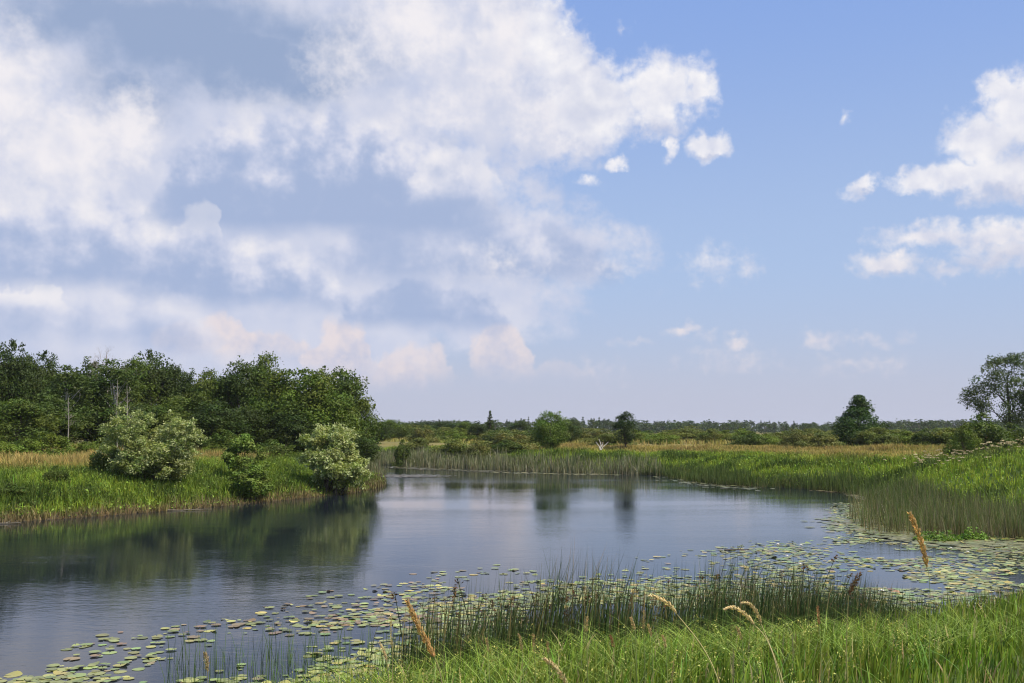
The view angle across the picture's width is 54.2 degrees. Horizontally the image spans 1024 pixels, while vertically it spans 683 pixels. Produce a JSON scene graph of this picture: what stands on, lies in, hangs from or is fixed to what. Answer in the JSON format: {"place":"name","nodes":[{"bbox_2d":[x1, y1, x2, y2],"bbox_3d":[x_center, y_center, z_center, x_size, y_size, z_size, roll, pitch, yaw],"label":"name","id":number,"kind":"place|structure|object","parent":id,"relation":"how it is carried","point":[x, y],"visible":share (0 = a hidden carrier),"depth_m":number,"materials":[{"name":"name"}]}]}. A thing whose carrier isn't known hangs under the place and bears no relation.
{"place":"outdoors","nodes":[
{"label":"outdoors","id":0,"kind":"place"},
{"bbox_2d":[384,466,512,471],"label":"water weed","id":1,"kind":"object","parent":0,"point":[421,468],"visible":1,"depth_m":106.27,"materials":[{"name":"green plant"}]},
{"bbox_2d":[0,464,1023,682],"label":"water","id":2,"kind":"structure","parent":0,"point":[67,583],"depth_m":33.33,"materials":[{"name":"blue liquid"}]},
{"bbox_2d":[155,609,434,682],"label":"rushes","id":3,"kind":"object","parent":2,"relation":"in","point":[289,661],"visible":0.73,"depth_m":17.39,"materials":[{"name":"green plant"}]},
{"bbox_2d":[379,474,448,477],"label":"water weed","id":4,"kind":"object","parent":2,"relation":"on","point":[406,475],"visible":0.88,"depth_m":92.01,"materials":[{"name":"green plant"}]},
{"bbox_2d":[0,502,1023,682],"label":"lily pads","id":5,"kind":"object","parent":2,"relation":"on","point":[981,578],"visible":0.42,"depth_m":26.05,"materials":[{"name":"green plant"}]},
{"bbox_2d":[360,444,666,475],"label":"reeds","id":6,"kind":"object","parent":2,"relation":"in","point":[429,459],"visible":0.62,"depth_m":103.78,"materials":[{"name":"green plant"}]},
{"bbox_2d":[653,476,773,490],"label":"water weed","id":7,"kind":"object","parent":2,"relation":"on","point":[712,484],"visible":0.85,"depth_m":76.30,"materials":[{"name":"green plant"}]},
{"bbox_2d":[636,458,959,504],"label":"reeds","id":8,"kind":"object","parent":2,"relation":"in","point":[820,482],"visible":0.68,"depth_m":73.44,"materials":[{"name":"green plant"}]},
{"bbox_2d":[809,516,1023,552],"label":"water weed","id":9,"kind":"object","parent":2,"relation":"on","point":[902,536],"visible":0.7,"depth_m":38.03,"materials":[{"name":"green plant"}]},
{"bbox_2d":[844,466,1023,538],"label":"reeds","id":10,"kind":"object","parent":2,"relation":"in","point":[925,510],"visible":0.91,"depth_m":43.76,"materials":[{"name":"green plant"}]},
{"bbox_2d":[913,527,962,540],"bbox_3d":[16.310,7.357,38.363,1.904,0.553,1.427,0,-5,0],"label":"water plant","id":11,"kind":"object","parent":2,"relation":"on","point":[942,536],"visible":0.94,"depth_m":38.19,"materials":[{"name":"green plant"}]},
{"bbox_2d":[958,526,988,539],"bbox_3d":[17.799,7.397,38.704,1.262,0.533,0.951,0,-5,0],"label":"water plant","id":12,"kind":"object","parent":2,"relation":"in","point":[981,536],"visible":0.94,"depth_m":38.55,"materials":[{"name":"green plant"}]},
{"bbox_2d":[0,431,1023,682],"bbox_3d":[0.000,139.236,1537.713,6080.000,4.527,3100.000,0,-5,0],"label":"ground","id":13,"kind":"structure","parent":0,"point":[392,443],"depth_m":52.92,"materials":[{"name":"soil"}]},
{"bbox_2d":[0,435,19,457],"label":"shrub","id":14,"kind":"object","parent":13,"relation":"on","point":[5,448],"visible":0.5,"depth_m":61.62,"materials":[{"name":"green plant"}]},
{"bbox_2d":[0,483,30,495],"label":"shrub","id":15,"kind":"object","parent":13,"relation":"on","point":[16,489],"visible":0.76,"depth_m":48.65,"materials":[{"name":"green plant"}]},
{"bbox_2d":[0,338,44,440],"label":"broadleaf tree","id":16,"kind":"object","parent":13,"relation":"on","point":[14,373],"visible":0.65,"depth_m":83.48,"materials":[{"name":"green plant"}]},
{"bbox_2d":[7,348,52,434],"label":"broadleaf tree","id":17,"kind":"object","parent":13,"relation":"on","point":[35,366],"visible":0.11,"depth_m":90.04,"materials":[{"name":"green plant"}]},
{"bbox_2d":[0,397,64,444],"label":"broadleaf tree","id":18,"kind":"object","parent":13,"relation":"on","point":[18,409],"visible":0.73,"depth_m":75.41,"materials":[{"name":"green plant"}]},
{"bbox_2d":[12,432,77,457],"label":"shrub","id":19,"kind":"object","parent":13,"relation":"on","point":[56,441],"visible":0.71,"depth_m":65.48,"materials":[{"name":"green plant"}]},
{"bbox_2d":[33,350,62,405],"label":"broadleaf tree","id":20,"kind":"object","parent":13,"relation":"on","point":[52,364],"visible":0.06,"depth_m":92.70,"materials":[{"name":"green plant"}]},
{"bbox_2d":[13,395,86,442],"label":"birch tree","id":21,"kind":"object","parent":13,"relation":"on","point":[52,409],"visible":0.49,"depth_m":79.62,"materials":[{"name":"green plant"}]},
{"bbox_2d":[39,465,73,486],"bbox_3d":[-24.005,7.116,52.532,1.809,1.281,1.767,3,-6,-29],"label":"shrub","id":22,"kind":"object","parent":13,"relation":"on","point":[50,474],"visible":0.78,"depth_m":52.37,"materials":[{"name":"green plant"}]},
{"bbox_2d":[31,365,100,442],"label":"birch tree","id":23,"kind":"object","parent":13,"relation":"on","point":[58,390],"visible":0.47,"depth_m":83.47,"materials":[{"name":"green plant"}]},
{"bbox_2d":[70,441,100,453],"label":"shrub","id":24,"kind":"object","parent":13,"relation":"on","point":[84,446],"visible":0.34,"depth_m":67.20,"materials":[{"name":"green plant"}]},
{"bbox_2d":[60,356,111,441],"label":"birch tree","id":25,"kind":"object","parent":13,"relation":"on","point":[89,367],"visible":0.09,"depth_m":91.58,"materials":[{"name":"green plant"}]},
{"bbox_2d":[69,395,114,443],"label":"broadleaf tree","id":26,"kind":"object","parent":13,"relation":"on","point":[90,436],"visible":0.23,"depth_m":86.51,"materials":[{"name":"green plant"}]},
{"bbox_2d":[87,442,121,470],"bbox_3d":[-23.385,6.911,58.440,2.625,2.314,2.564,-5,-7,44],"label":"shrub","id":27,"kind":"object","parent":13,"relation":"on","point":[97,456],"visible":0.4,"depth_m":57.97,"materials":[{"name":"green plant"}]},
{"bbox_2d":[73,358,146,435],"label":"birch tree","id":28,"kind":"object","parent":13,"relation":"on","point":[113,373],"visible":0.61,"depth_m":87.20,"materials":[{"name":"green plant"}]},
{"bbox_2d":[108,355,161,433],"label":"broadleaf tree","id":29,"kind":"object","parent":13,"relation":"on","point":[132,364],"visible":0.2,"depth_m":95.55,"materials":[{"name":"green plant"}]},
{"bbox_2d":[107,400,166,446],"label":"broadleaf tree","id":30,"kind":"object","parent":13,"relation":"on","point":[135,407],"visible":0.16,"depth_m":81.02,"materials":[{"name":"green plant"}]},
{"bbox_2d":[115,348,178,426],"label":"broadleaf tree","id":31,"kind":"object","parent":13,"relation":"on","point":[156,371],"visible":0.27,"depth_m":97.91,"materials":[{"name":"green plant"}]},
{"bbox_2d":[96,405,209,481],"bbox_3d":[-20.395,6.035,56.602,6.030,4.891,4.822,-3,-6,27],"label":"silver willow","id":32,"kind":"object","parent":13,"relation":"on","point":[159,454],"visible":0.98,"depth_m":55.94,"materials":[{"name":"green plant"}]},
{"bbox_2d":[128,395,200,447],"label":"broadleaf tree","id":33,"kind":"object","parent":13,"relation":"on","point":[164,408],"visible":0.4,"depth_m":80.88,"materials":[{"name":"green plant"}]},
{"bbox_2d":[156,359,187,428],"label":"broadleaf tree","id":34,"kind":"object","parent":13,"relation":"on","point":[176,372],"visible":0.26,"depth_m":99.52,"materials":[{"name":"green plant"}]},
{"bbox_2d":[0,366,368,442],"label":"woods","id":35,"kind":"object","parent":13,"relation":"on","point":[76,368],"visible":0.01,"depth_m":110.19,"materials":[{"name":"green plant"}]},
{"bbox_2d":[169,368,207,413],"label":"birch tree","id":36,"kind":"object","parent":13,"relation":"on","point":[184,387],"visible":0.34,"depth_m":96.36,"materials":[{"name":"green plant"}]},
{"bbox_2d":[179,367,236,444],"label":"broadleaf tree","id":37,"kind":"object","parent":13,"relation":"on","point":[200,395],"visible":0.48,"depth_m":94.30,"materials":[{"name":"green plant"}]},
{"bbox_2d":[179,400,256,447],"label":"broadleaf tree","id":38,"kind":"object","parent":13,"relation":"on","point":[221,418],"visible":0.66,"depth_m":78.98,"materials":[{"name":"green plant"}]},
{"bbox_2d":[196,429,250,452],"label":"shrub","id":39,"kind":"object","parent":13,"relation":"on","point":[211,441],"visible":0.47,"depth_m":76.62,"materials":[{"name":"green plant"}]},
{"bbox_2d":[205,355,269,433],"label":"broadleaf tree","id":40,"kind":"object","parent":13,"relation":"on","point":[237,389],"visible":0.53,"depth_m":94.96,"materials":[{"name":"green plant"}]},
{"bbox_2d":[221,432,270,473],"bbox_3d":[-16.582,7.438,62.520,3.068,3.561,2.403,0,-5,-1],"label":"leafy shrub","id":41,"kind":"object","parent":13,"relation":"on","point":[233,461],"visible":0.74,"depth_m":62.08,"materials":[{"name":"green plant"}]},
{"bbox_2d":[226,464,275,502],"bbox_3d":[-15.123,8.300,58.590,2.363,2.292,3.017,-4,-6,36],"label":"leafy shrub","id":42,"kind":"object","parent":13,"relation":"on","point":[250,486],"visible":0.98,"depth_m":57.97,"materials":[{"name":"green plant"}]},
{"bbox_2d":[220,406,282,444],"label":"broadleaf tree","id":43,"kind":"object","parent":13,"relation":"on","point":[258,419],"visible":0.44,"depth_m":83.07,"materials":[{"name":"green plant"}]},
{"bbox_2d":[232,351,282,442],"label":"broadleaf tree","id":44,"kind":"object","parent":13,"relation":"on","point":[264,368],"visible":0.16,"depth_m":97.38,"materials":[{"name":"green plant"}]},
{"bbox_2d":[255,439,304,458],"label":"shrub","id":45,"kind":"object","parent":13,"relation":"on","point":[278,447],"visible":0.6,"depth_m":77.06,"materials":[{"name":"green plant"}]},
{"bbox_2d":[239,368,327,436],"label":"broadleaf tree","id":46,"kind":"object","parent":13,"relation":"on","point":[275,380],"visible":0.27,"depth_m":89.07,"materials":[{"name":"green plant"}]},
{"bbox_2d":[253,410,322,452],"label":"broadleaf tree","id":47,"kind":"object","parent":13,"relation":"on","point":[293,425],"visible":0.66,"depth_m":82.53,"materials":[{"name":"green plant"}]},
{"bbox_2d":[267,365,370,451],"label":"broadleaf tree","id":48,"kind":"object","parent":13,"relation":"on","point":[316,384],"visible":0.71,"depth_m":86.53,"materials":[{"name":"green plant"}]},
{"bbox_2d":[295,421,373,494],"bbox_3d":[-11.584,7.857,65.506,4.895,5.237,4.640,4,-7,-40],"label":"silver willow","id":49,"kind":"object","parent":13,"relation":"on","point":[328,464],"visible":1,"depth_m":64.86,"materials":[{"name":"green plant"}]},
{"bbox_2d":[318,366,385,455],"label":"broadleaf tree","id":50,"kind":"object","parent":13,"relation":"on","point":[354,384],"visible":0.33,"depth_m":91.86,"materials":[{"name":"green plant"}]},
{"bbox_2d":[323,429,382,463],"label":"shrub","id":51,"kind":"object","parent":13,"relation":"on","point":[361,442],"visible":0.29,"depth_m":83.42,"materials":[{"name":"green plant"}]},
{"bbox_2d":[324,398,382,457],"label":"broadleaf tree","id":52,"kind":"object","parent":13,"relation":"on","point":[366,420],"visible":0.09,"depth_m":95.70,"materials":[{"name":"green plant"}]},
{"bbox_2d":[374,422,393,443],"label":"broadleaf tree","id":53,"kind":"object","parent":13,"relation":"on","point":[386,431],"visible":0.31,"depth_m":148.85,"materials":[{"name":"green plant"}]},
{"bbox_2d":[383,419,411,438],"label":"broadleaf tree","id":54,"kind":"object","parent":13,"relation":"on","point":[392,423],"visible":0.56,"depth_m":173.59,"materials":[{"name":"green plant"}]},
{"bbox_2d":[391,439,412,465],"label":"shrub","id":55,"kind":"object","parent":13,"relation":"on","point":[400,452],"visible":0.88,"depth_m":116.91,"materials":[{"name":"green plant"}]},
{"bbox_2d":[403,437,429,452],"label":"shrub","id":56,"kind":"object","parent":13,"relation":"on","point":[422,441],"visible":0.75,"depth_m":126.95,"materials":[{"name":"green plant"}]},
{"bbox_2d":[404,425,442,442],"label":"shrub","id":57,"kind":"object","parent":13,"relation":"on","point":[420,432],"visible":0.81,"depth_m":152.73,"materials":[{"name":"green plant"}]},
{"bbox_2d":[405,598,442,682],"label":"reed grass stalk","id":58,"kind":"object","parent":13,"relation":"on","point":[430,649],"visible":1,"depth_m":3.03,"materials":[{"name":"beige plant"}]},
{"bbox_2d":[428,420,460,435],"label":"broadleaf tree","id":59,"kind":"object","parent":13,"relation":"on","point":[452,424],"visible":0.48,"depth_m":232.33,"materials":[{"name":"green plant"}]},
{"bbox_2d":[430,438,472,460],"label":"shrub","id":60,"kind":"object","parent":13,"relation":"on","point":[454,445],"visible":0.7,"depth_m":114.58,"materials":[{"name":"green plant"}]},
{"bbox_2d":[448,428,477,440],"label":"shrub","id":61,"kind":"object","parent":13,"relation":"on","point":[460,433],"visible":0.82,"depth_m":174.88,"materials":[{"name":"green plant"}]},
{"bbox_2d":[465,423,486,436],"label":"broadleaf tree","id":62,"kind":"object","parent":13,"relation":"on","point":[477,428],"visible":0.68,"depth_m":176.43,"materials":[{"name":"green plant"}]},
{"bbox_2d":[462,440,494,458],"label":"shrub","id":63,"kind":"object","parent":13,"relation":"on","point":[479,447],"visible":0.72,"depth_m":112.65,"materials":[{"name":"green plant"}]},
{"bbox_2d":[482,427,525,443],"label":"shrub","id":64,"kind":"object","parent":13,"relation":"on","point":[489,434],"visible":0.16,"depth_m":139.70,"materials":[{"name":"green plant"}]},
{"bbox_2d":[490,439,524,453],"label":"shrub","id":65,"kind":"object","parent":13,"relation":"on","point":[509,446],"visible":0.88,"depth_m":114.28,"materials":[{"name":"green plant"}]},
{"bbox_2d":[480,429,540,449],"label":"shrub","id":66,"kind":"object","parent":13,"relation":"on","point":[512,436],"visible":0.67,"depth_m":122.58,"materials":[{"name":"green plant"}]},
{"bbox_2d":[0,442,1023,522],"bbox_3d":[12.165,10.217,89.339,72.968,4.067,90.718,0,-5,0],"label":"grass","id":67,"kind":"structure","parent":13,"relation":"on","point":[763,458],"depth_m":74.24,"materials":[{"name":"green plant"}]},
{"bbox_2d":[9,434,1019,451],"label":"grass","id":68,"kind":"structure","parent":13,"relation":"on","point":[636,442],"depth_m":131.44,"materials":[{"name":"green plant"}]},
{"bbox_2d":[507,420,530,430],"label":"broadleaf tree","id":69,"kind":"object","parent":13,"relation":"on","point":[522,423],"visible":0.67,"depth_m":228.47,"materials":[{"name":"green plant"}]},
{"bbox_2d":[517,429,555,443],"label":"shrub","id":70,"kind":"object","parent":13,"relation":"on","point":[531,435],"visible":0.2,"depth_m":131.16,"materials":[{"name":"green plant"}]},
{"bbox_2d":[532,410,574,449],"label":"broadleaf tree","id":71,"kind":"object","parent":13,"relation":"on","point":[542,431],"visible":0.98,"depth_m":112.94,"materials":[{"name":"green plant"}]},
{"bbox_2d":[541,657,567,682],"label":"reed grass stalk","id":72,"kind":"object","parent":13,"relation":"on","point":[556,668],"visible":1,"depth_m":3.51,"materials":[{"name":"beige plant"}]},
{"bbox_2d":[551,422,582,442],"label":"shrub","id":73,"kind":"object","parent":13,"relation":"on","point":[572,429],"visible":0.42,"depth_m":133.79,"materials":[{"name":"green plant"}]},
{"bbox_2d":[159,419,1023,432],"bbox_3d":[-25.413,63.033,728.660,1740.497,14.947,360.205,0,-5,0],"label":"woods","id":74,"kind":"object","parent":13,"relation":"on","point":[757,426],"visible":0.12,"depth_m":626.46,"materials":[{"name":"green plant"}]},
{"bbox_2d":[576,428,612,442],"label":"shrub","id":75,"kind":"object","parent":13,"relation":"on","point":[595,434],"visible":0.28,"depth_m":143.56,"materials":[{"name":"green plant"}]},
{"bbox_2d":[582,434,623,445],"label":"shrub","id":76,"kind":"object","parent":13,"relation":"on","point":[602,438],"visible":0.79,"depth_m":124.71,"materials":[{"name":"green plant"}]},
{"bbox_2d":[209,580,1023,682],"bbox_3d":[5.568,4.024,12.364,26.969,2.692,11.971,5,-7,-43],"label":"grass","id":77,"kind":"structure","parent":13,"relation":"on","point":[900,673],"depth_m":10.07,"materials":[{"name":"green plant"}]},
{"bbox_2d":[612,411,638,446],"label":"tree","id":78,"kind":"object","parent":13,"relation":"on","point":[620,424],"visible":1,"depth_m":111.24,"materials":[{"name":"green plant"}]},
{"bbox_2d":[622,428,654,442],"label":"shrub","id":79,"kind":"object","parent":13,"relation":"on","point":[638,434],"visible":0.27,"depth_m":144.12,"materials":[{"name":"green plant"}]},
{"bbox_2d":[641,432,683,444],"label":"shrub","id":80,"kind":"object","parent":13,"relation":"on","point":[660,436],"visible":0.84,"depth_m":130.37,"materials":[{"name":"green plant"}]},
{"bbox_2d":[367,540,978,681],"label":"rushes","id":81,"kind":"object","parent":13,"relation":"on","point":[771,606],"visible":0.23,"depth_m":13.17,"materials":[{"name":"green plant"}]},
{"bbox_2d":[667,428,699,440],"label":"shrub","id":82,"kind":"object","parent":13,"relation":"on","point":[684,433],"visible":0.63,"depth_m":154.05,"materials":[{"name":"green plant"}]},
{"bbox_2d":[648,594,718,682],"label":"reed grass stalk","id":83,"kind":"object","parent":13,"relation":"on","point":[661,599],"visible":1,"depth_m":4.12,"materials":[{"name":"plant"}]},
{"bbox_2d":[693,428,732,443],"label":"shrub","id":84,"kind":"object","parent":13,"relation":"on","point":[710,433],"visible":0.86,"depth_m":139.85,"materials":[{"name":"green plant"}]},
{"bbox_2d":[728,431,766,445],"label":"shrub","id":85,"kind":"object","parent":13,"relation":"on","point":[752,439],"visible":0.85,"depth_m":115.93,"materials":[{"name":"green plant"}]},
{"bbox_2d":[723,605,780,682],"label":"reed grass stalk","id":86,"kind":"object","parent":13,"relation":"on","point":[738,609],"visible":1,"depth_m":4.21,"materials":[{"name":"plant"}]},
{"bbox_2d":[740,601,783,682],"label":"reed grass stalk","id":87,"kind":"object","parent":13,"relation":"on","point":[755,611],"visible":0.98,"depth_m":4.31,"materials":[{"name":"beige plant"}]},
{"bbox_2d":[746,434,781,445],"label":"shrub","id":88,"kind":"object","parent":13,"relation":"on","point":[771,440],"visible":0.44,"depth_m":118.08,"materials":[{"name":"green plant"}]},
{"bbox_2d":[776,428,812,447],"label":"shrub","id":89,"kind":"object","parent":13,"relation":"on","point":[792,437],"visible":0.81,"depth_m":106.76,"materials":[{"name":"green plant"}]},
{"bbox_2d":[803,430,845,447],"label":"shrub","id":90,"kind":"object","parent":13,"relation":"on","point":[822,438],"visible":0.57,"depth_m":107.99,"materials":[{"name":"green plant"}]},
{"bbox_2d":[846,571,861,682],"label":"reed grass stalk","id":91,"kind":"object","parent":13,"relation":"on","point":[853,585],"visible":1,"depth_m":5.39,"materials":[{"name":"plant"}]},
{"bbox_2d":[842,430,883,446],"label":"shrub","id":92,"kind":"object","parent":13,"relation":"on","point":[860,437],"visible":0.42,"depth_m":112.57,"materials":[{"name":"green plant"}]},
{"bbox_2d":[825,394,902,445],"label":"pyramid tree","id":93,"kind":"object","parent":13,"relation":"on","point":[858,413],"visible":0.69,"depth_m":116.40,"materials":[{"name":"green plant"}]},
{"bbox_2d":[857,426,901,445],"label":"shrub","id":94,"kind":"object","parent":13,"relation":"on","point":[884,435],"visible":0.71,"depth_m":110.90,"materials":[{"name":"green plant"}]},
{"bbox_2d":[895,431,919,444],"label":"shrub","id":95,"kind":"object","parent":13,"relation":"on","point":[907,436],"visible":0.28,"depth_m":112.78,"materials":[{"name":"green plant"}]},
{"bbox_2d":[906,419,928,431],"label":"distant tree","id":96,"kind":"object","parent":13,"relation":"on","point":[917,425],"visible":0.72,"depth_m":560.09,"materials":[{"name":"green plant"}]},
{"bbox_2d":[906,511,930,682],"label":"reed grass stalk","id":97,"kind":"object","parent":13,"relation":"on","point":[922,547],"visible":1,"depth_m":3.05,"materials":[{"name":"beige plant"}]},
{"bbox_2d":[907,428,942,445],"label":"shrub","id":98,"kind":"object","parent":13,"relation":"on","point":[921,438],"visible":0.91,"depth_m":107.18,"materials":[{"name":"green plant"}]},
{"bbox_2d":[926,427,956,445],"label":"shrub","id":99,"kind":"object","parent":13,"relation":"on","point":[945,434],"visible":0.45,"depth_m":106.57,"materials":[{"name":"green plant"}]},
{"bbox_2d":[885,581,1023,617],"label":"rushes","id":100,"kind":"object","parent":13,"relation":"on","point":[981,598],"visible":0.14,"depth_m":21.70,"materials":[{"name":"green plant"}]},
{"bbox_2d":[941,424,983,456],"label":"shrub","id":101,"kind":"object","parent":13,"relation":"on","point":[966,439],"visible":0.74,"depth_m":75.18,"materials":[{"name":"green plant"}]},
{"bbox_2d":[942,411,1018,452],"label":"shrub","id":102,"kind":"object","parent":13,"relation":"on","point":[993,433],"visible":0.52,"depth_m":77.19,"materials":[{"name":"green plant"}]},
{"bbox_2d":[956,352,1023,430],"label":"airy tree","id":103,"kind":"object","parent":13,"relation":"on","point":[1014,416],"visible":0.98,"depth_m":97.80,"materials":[{"name":"green plant"}]},
{"bbox_2d":[1002,422,1023,448],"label":"shrub","id":104,"kind":"object","parent":13,"relation":"on","point":[1019,434],"visible":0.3,"depth_m":78.83,"materials":[{"name":"green plant"}]},
{"bbox_2d":[0,0,1023,430],"label":"sky","id":105,"kind":"structure","parent":0,"point":[721,211],"materials":[{"name":"blue"}]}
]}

